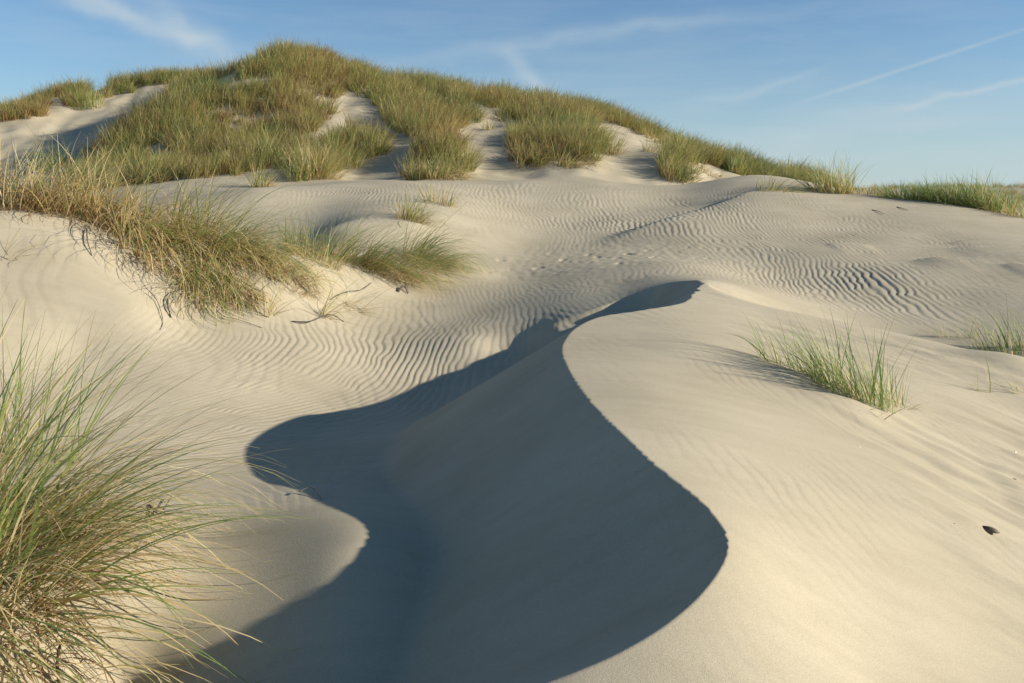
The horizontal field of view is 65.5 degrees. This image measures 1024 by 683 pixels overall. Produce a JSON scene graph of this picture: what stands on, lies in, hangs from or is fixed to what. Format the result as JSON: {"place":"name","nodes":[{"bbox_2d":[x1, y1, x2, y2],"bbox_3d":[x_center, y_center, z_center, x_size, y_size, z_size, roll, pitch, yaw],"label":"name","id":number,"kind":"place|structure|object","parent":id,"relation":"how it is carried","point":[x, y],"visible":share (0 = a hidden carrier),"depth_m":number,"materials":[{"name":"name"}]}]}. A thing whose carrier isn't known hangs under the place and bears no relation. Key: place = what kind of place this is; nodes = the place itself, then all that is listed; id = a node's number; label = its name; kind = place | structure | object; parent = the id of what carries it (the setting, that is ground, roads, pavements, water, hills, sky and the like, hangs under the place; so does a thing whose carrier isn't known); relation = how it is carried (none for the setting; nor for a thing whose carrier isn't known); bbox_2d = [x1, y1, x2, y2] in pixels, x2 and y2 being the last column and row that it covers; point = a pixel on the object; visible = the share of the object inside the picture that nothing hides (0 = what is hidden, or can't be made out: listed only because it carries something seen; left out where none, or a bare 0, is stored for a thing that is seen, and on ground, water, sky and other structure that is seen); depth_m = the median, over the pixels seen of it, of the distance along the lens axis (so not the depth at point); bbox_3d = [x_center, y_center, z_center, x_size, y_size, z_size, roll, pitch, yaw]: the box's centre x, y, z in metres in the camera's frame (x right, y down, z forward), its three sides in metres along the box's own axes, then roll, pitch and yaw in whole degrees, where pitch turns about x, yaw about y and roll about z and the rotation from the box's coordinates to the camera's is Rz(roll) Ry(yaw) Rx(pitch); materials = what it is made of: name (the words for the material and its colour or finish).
{"place":"outdoors","nodes":[
{"label":"outdoors","id":0,"kind":"place"},
{"bbox_2d":[0,223,55,260],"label":"grass sprig","id":1,"kind":"object","parent":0,"point":[19,249],"depth_m":8.55,"materials":[{"name":"plant"}]},
{"bbox_2d":[0,58,1023,682],"bbox_3d":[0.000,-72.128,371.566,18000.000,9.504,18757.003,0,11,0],"label":"ground","id":2,"kind":"structure","parent":0,"point":[580,434],"depth_m":4.86,"materials":[{"name":"beige sand"}]},
{"bbox_2d":[0,133,91,224],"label":"marram clump","id":3,"kind":"object","parent":2,"relation":"on","point":[5,199],"visible":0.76,"depth_m":9.23,"materials":[{"name":"plant"}]},
{"bbox_2d":[14,138,80,172],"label":"marram tuft","id":4,"kind":"object","parent":2,"relation":"on","point":[50,162],"visible":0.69,"depth_m":25.12,"materials":[{"name":"plant"}]},
{"bbox_2d":[55,639,79,682],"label":"dead stalk","id":5,"kind":"object","parent":2,"relation":"on","point":[58,654],"visible":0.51,"depth_m":2.97,"materials":[{"name":"brown plant"}]},
{"bbox_2d":[55,83,110,110],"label":"marram tuft","id":6,"kind":"object","parent":2,"relation":"on","point":[92,104],"visible":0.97,"depth_m":34.99,"materials":[{"name":"plant"}]},
{"bbox_2d":[0,130,169,243],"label":"marram clump","id":7,"kind":"object","parent":2,"relation":"on","point":[65,205],"visible":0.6,"depth_m":9.31,"materials":[{"name":"plant"}]},
{"bbox_2d":[0,297,174,466],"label":"marram clump","id":8,"kind":"object","parent":2,"relation":"on","point":[20,392],"visible":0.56,"depth_m":4.78,"materials":[{"name":"plant"}]},
{"bbox_2d":[86,228,91,254],"bbox_3d":[-4.769,-1.121,8.961,0.028,0.283,0.422,-6,13,-30],"label":"dead root","id":9,"kind":"object","parent":2,"relation":"on","point":[87,239],"visible":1,"depth_m":8.96,"materials":[{"name":"brown wood"}]},
{"bbox_2d":[29,128,236,273],"bbox_3d":[-4.589,-1.702,9.594,2.673,1.690,2.241,0,11,0],"label":"marram clump","id":10,"kind":"object","parent":2,"relation":"on","point":[98,198],"visible":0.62,"depth_m":9.43,"materials":[{"name":"plant"}]},
{"bbox_2d":[0,405,272,682],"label":"marram clump","id":11,"kind":"object","parent":2,"relation":"on","point":[2,675],"visible":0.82,"depth_m":2.98,"materials":[{"name":"plant"}]},
{"bbox_2d":[0,299,313,682],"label":"marram clump","id":12,"kind":"object","parent":2,"relation":"on","point":[39,535],"visible":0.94,"depth_m":3.22,"materials":[{"name":"plant"}]},
{"bbox_2d":[0,311,319,644],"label":"marram clump","id":13,"kind":"object","parent":2,"relation":"on","point":[98,483],"visible":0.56,"depth_m":3.65,"materials":[{"name":"plant"}]},
{"bbox_2d":[149,496,171,513],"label":"dead stalk","id":14,"kind":"object","parent":2,"relation":"on","point":[162,509],"visible":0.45,"depth_m":4.04,"materials":[{"name":"beige plant"}]},
{"bbox_2d":[54,149,274,309],"bbox_3d":[-4.002,-1.332,9.293,2.271,1.844,2.191,-6,12,-28],"label":"marram clump","id":15,"kind":"object","parent":2,"relation":"on","point":[160,234],"visible":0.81,"depth_m":9.21,"materials":[{"name":"plant"}]},
{"bbox_2d":[167,289,187,317],"bbox_3d":[-3.718,-0.429,8.794,0.123,0.257,0.554,0,11,0],"label":"dead root","id":16,"kind":"object","parent":2,"relation":"on","point":[168,305],"visible":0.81,"depth_m":8.65,"materials":[{"name":"brown wood"}]},
{"bbox_2d":[153,226,272,331],"bbox_3d":[-3.407,-0.767,8.981,1.288,1.270,1.430,-5,12,-25],"label":"marram tuft","id":17,"kind":"object","parent":2,"relation":"on","point":[193,287],"visible":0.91,"depth_m":8.96,"materials":[{"name":"plant"}]},
{"bbox_2d":[211,301,261,327],"bbox_3d":[-3.096,-0.295,8.867,0.638,0.276,0.096,3,11,17],"label":"dead root","id":18,"kind":"object","parent":2,"relation":"on","point":[232,318],"visible":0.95,"depth_m":8.86,"materials":[{"name":"brown wood"}]},
{"bbox_2d":[145,143,343,293],"bbox_3d":[-3.346,-1.488,9.664,2.435,1.780,2.186,-6,13,-30],"label":"marram clump","id":19,"kind":"object","parent":2,"relation":"on","point":[231,231],"visible":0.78,"depth_m":9.65,"materials":[{"name":"plant"}]},
{"bbox_2d":[200,240,291,323],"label":"marram tuft","id":20,"kind":"object","parent":2,"relation":"on","point":[248,295],"visible":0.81,"depth_m":9.11,"materials":[{"name":"plant"}]},
{"bbox_2d":[245,155,297,187],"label":"marram tuft","id":21,"kind":"object","parent":2,"relation":"on","point":[260,178],"visible":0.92,"depth_m":19.38,"materials":[{"name":"plant"}]},
{"bbox_2d":[236,274,320,317],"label":"grass sprig","id":22,"kind":"object","parent":2,"relation":"on","point":[269,310],"depth_m":9.08,"materials":[{"name":"plant"}]},
{"bbox_2d":[197,186,362,308],"bbox_3d":[-2.988,-1.132,9.830,2.361,1.590,1.631,0,11,0],"label":"marram tuft","id":23,"kind":"object","parent":2,"relation":"on","point":[295,265],"visible":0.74,"depth_m":9.76,"materials":[{"name":"plant"}]},
{"bbox_2d":[233,233,331,300],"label":"marram tuft","id":24,"kind":"object","parent":2,"relation":"on","point":[273,271],"visible":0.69,"depth_m":9.68,"materials":[{"name":"plant"}]},
{"bbox_2d":[272,145,329,181],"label":"marram tuft","id":25,"kind":"object","parent":2,"relation":"on","point":[297,174],"visible":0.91,"depth_m":20.36,"materials":[{"name":"plant"}]},
{"bbox_2d":[261,208,371,277],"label":"marram tuft","id":26,"kind":"object","parent":2,"relation":"on","point":[320,248],"visible":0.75,"depth_m":10.77,"materials":[{"name":"plant"}]},
{"bbox_2d":[292,314,343,322],"bbox_3d":[-2.252,-0.242,9.325,0.120,0.114,0.695,9,14,40],"label":"dead root","id":27,"kind":"object","parent":2,"relation":"on","point":[314,319],"visible":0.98,"depth_m":9.21,"materials":[{"name":"brown wood"}]},
{"bbox_2d":[270,134,368,180],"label":"marram tuft","id":28,"kind":"object","parent":2,"relation":"on","point":[320,167],"visible":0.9,"depth_m":20.53,"materials":[{"name":"plant"}]},
{"bbox_2d":[311,126,379,169],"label":"marram tuft","id":29,"kind":"object","parent":2,"relation":"on","point":[358,163],"visible":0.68,"depth_m":22.52,"materials":[{"name":"plant"}]},
{"bbox_2d":[317,275,383,328],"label":"grass sprig","id":30,"kind":"object","parent":2,"relation":"on","point":[320,313],"depth_m":9.48,"materials":[{"name":"plant"}]},
{"bbox_2d":[343,278,406,318],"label":"grass sprig","id":31,"kind":"object","parent":2,"relation":"on","point":[364,307],"depth_m":10.04,"materials":[{"name":"plant"}]},
{"bbox_2d":[321,193,437,284],"bbox_3d":[-1.850,-1.467,11.265,1.718,1.447,1.347,0,11,0],"label":"marram clump","id":32,"kind":"object","parent":2,"relation":"on","point":[361,256],"visible":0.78,"depth_m":11.21,"materials":[{"name":"plant"}]},
{"bbox_2d":[362,128,402,157],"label":"marram tuft","id":33,"kind":"object","parent":2,"relation":"on","point":[375,151],"visible":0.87,"depth_m":23.15,"materials":[{"name":"plant"}]},
{"bbox_2d":[399,151,426,180],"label":"marram tuft","id":34,"kind":"object","parent":2,"relation":"on","point":[407,171],"visible":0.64,"depth_m":20.69,"materials":[{"name":"plant"}]},
{"bbox_2d":[377,188,454,231],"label":"marram tuft","id":35,"kind":"object","parent":2,"relation":"on","point":[411,217],"visible":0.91,"depth_m":13.58,"materials":[{"name":"plant"}]},
{"bbox_2d":[359,202,474,295],"bbox_3d":[-1.327,-1.329,11.232,1.741,1.332,1.483,0,11,0],"label":"marram clump","id":36,"kind":"object","parent":2,"relation":"on","point":[423,276],"visible":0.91,"depth_m":11.28,"materials":[{"name":"plant"}]},
{"bbox_2d":[413,183,467,206],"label":"marram tuft","id":37,"kind":"object","parent":2,"relation":"on","point":[443,201],"visible":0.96,"depth_m":15.10,"materials":[{"name":"plant"}]},
{"bbox_2d":[410,146,491,180],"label":"marram clump","id":38,"kind":"object","parent":2,"relation":"on","point":[450,175],"visible":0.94,"depth_m":20.40,"materials":[{"name":"plant"}]},
{"bbox_2d":[400,207,505,284],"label":"marram clump","id":39,"kind":"object","parent":2,"relation":"on","point":[423,244],"visible":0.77,"depth_m":11.98,"materials":[{"name":"plant"}]},
{"bbox_2d":[481,118,497,129],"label":"marram tuft","id":40,"kind":"object","parent":2,"relation":"on","point":[494,124],"visible":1,"depth_m":25.64,"materials":[{"name":"plant"}]},
{"bbox_2d":[0,34,1023,209],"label":"dune grass","id":41,"kind":"structure","parent":2,"relation":"on","point":[183,100],"depth_m":25.47,"materials":[{"name":"green plant"}]},
{"bbox_2d":[509,138,556,170],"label":"marram tuft","id":42,"kind":"object","parent":2,"relation":"on","point":[521,162],"visible":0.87,"depth_m":21.76,"materials":[{"name":"plant"}]},
{"bbox_2d":[551,140,610,173],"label":"marram tuft","id":43,"kind":"object","parent":2,"relation":"on","point":[560,163],"visible":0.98,"depth_m":21.61,"materials":[{"name":"plant"}]},
{"bbox_2d":[589,120,642,155],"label":"marram tuft","id":44,"kind":"object","parent":2,"relation":"on","point":[616,150],"visible":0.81,"depth_m":22.85,"materials":[{"name":"plant"}]},
{"bbox_2d":[638,133,665,152],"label":"marram tuft","id":45,"kind":"object","parent":2,"relation":"on","point":[647,147],"visible":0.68,"depth_m":23.54,"materials":[{"name":"plant"}]},
{"bbox_2d":[652,143,723,183],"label":"marram clump","id":46,"kind":"object","parent":2,"relation":"on","point":[671,171],"visible":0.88,"depth_m":21.50,"materials":[{"name":"plant"}]},
{"bbox_2d":[691,158,730,178],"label":"marram tuft","id":47,"kind":"object","parent":2,"relation":"on","point":[711,171],"visible":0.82,"depth_m":22.29,"materials":[{"name":"plant"}]},
{"bbox_2d":[754,171,810,192],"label":"marram tuft","id":48,"kind":"object","parent":2,"relation":"on","point":[773,188],"visible":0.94,"depth_m":16.60,"materials":[{"name":"plant"}]},
{"bbox_2d":[728,314,849,384],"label":"marram tuft","id":49,"kind":"object","parent":2,"relation":"on","point":[774,349],"visible":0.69,"depth_m":5.39,"materials":[{"name":"plant"}]},
{"bbox_2d":[772,152,870,193],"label":"marram clump","id":50,"kind":"object","parent":2,"relation":"on","point":[843,187],"visible":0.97,"depth_m":16.97,"materials":[{"name":"plant"}]},
{"bbox_2d":[759,302,918,413],"bbox_3d":[2.026,0.106,5.115,0.991,0.657,0.816,0,11,0],"label":"marram tuft","id":51,"kind":"object","parent":2,"relation":"on","point":[854,388],"visible":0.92,"depth_m":5.01,"materials":[{"name":"plant"}]},
{"bbox_2d":[828,180,894,195],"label":"marram tuft","id":52,"kind":"object","parent":2,"relation":"on","point":[865,191],"visible":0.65,"depth_m":16.93,"materials":[{"name":"plant"}]},
{"bbox_2d":[853,360,939,412],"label":"grass sprig","id":53,"kind":"object","parent":2,"relation":"on","point":[896,400],"depth_m":5.18,"materials":[{"name":"plant"}]},
{"bbox_2d":[870,387,932,419],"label":"grass sprig","id":54,"kind":"object","parent":2,"relation":"on","point":[892,409],"depth_m":4.79,"materials":[{"name":"plant"}]},
{"bbox_2d":[871,180,943,200],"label":"marram tuft","id":55,"kind":"object","parent":2,"relation":"on","point":[908,196],"visible":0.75,"depth_m":16.52,"materials":[{"name":"plant"}]},
{"bbox_2d":[898,173,986,205],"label":"marram tuft","id":56,"kind":"object","parent":2,"relation":"on","point":[942,197],"visible":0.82,"depth_m":16.18,"materials":[{"name":"plant"}]},
{"bbox_2d":[927,317,994,338],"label":"grass sprig","id":57,"kind":"object","parent":2,"relation":"on","point":[955,331],"depth_m":8.61,"materials":[{"name":"plant"}]},
{"bbox_2d":[926,165,1021,209],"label":"marram tuft","id":58,"kind":"object","parent":2,"relation":"on","point":[961,199],"visible":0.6,"depth_m":16.00,"materials":[{"name":"plant"}]},
{"bbox_2d":[935,296,1023,354],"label":"marram tuft","id":59,"kind":"object","parent":2,"relation":"on","point":[1007,343],"visible":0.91,"depth_m":8.10,"materials":[{"name":"plant"}]},
{"bbox_2d":[971,357,990,392],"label":"grass sprig","id":60,"kind":"object","parent":2,"relation":"on","point":[988,379],"depth_m":5.99,"materials":[{"name":"plant"}]},
{"bbox_2d":[950,183,1023,213],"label":"marram tuft","id":61,"kind":"object","parent":2,"relation":"on","point":[993,208],"visible":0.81,"depth_m":15.76,"materials":[{"name":"plant"}]},
{"bbox_2d":[982,526,999,533],"bbox_3d":[2.213,0.868,3.697,0.100,0.020,0.037,11,20,24],"label":"mussel shell","id":62,"kind":"object","parent":2,"relation":"on","point":[990,529],"visible":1,"depth_m":3.68},
{"bbox_2d":[979,193,1023,218],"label":"marram tuft","id":63,"kind":"object","parent":2,"relation":"on","point":[1017,213],"visible":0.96,"depth_m":15.32,"materials":[{"name":"plant"}]},
{"bbox_2d":[995,374,1023,393],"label":"grass sprig","id":64,"kind":"object","parent":2,"relation":"on","point":[1011,385],"depth_m":6.09,"materials":[{"name":"plant"}]},
{"bbox_2d":[0,0,1023,187],"label":"sky","id":65,"kind":"structure","parent":0,"point":[908,90],"materials":[{"name":"blue"}]}
]}

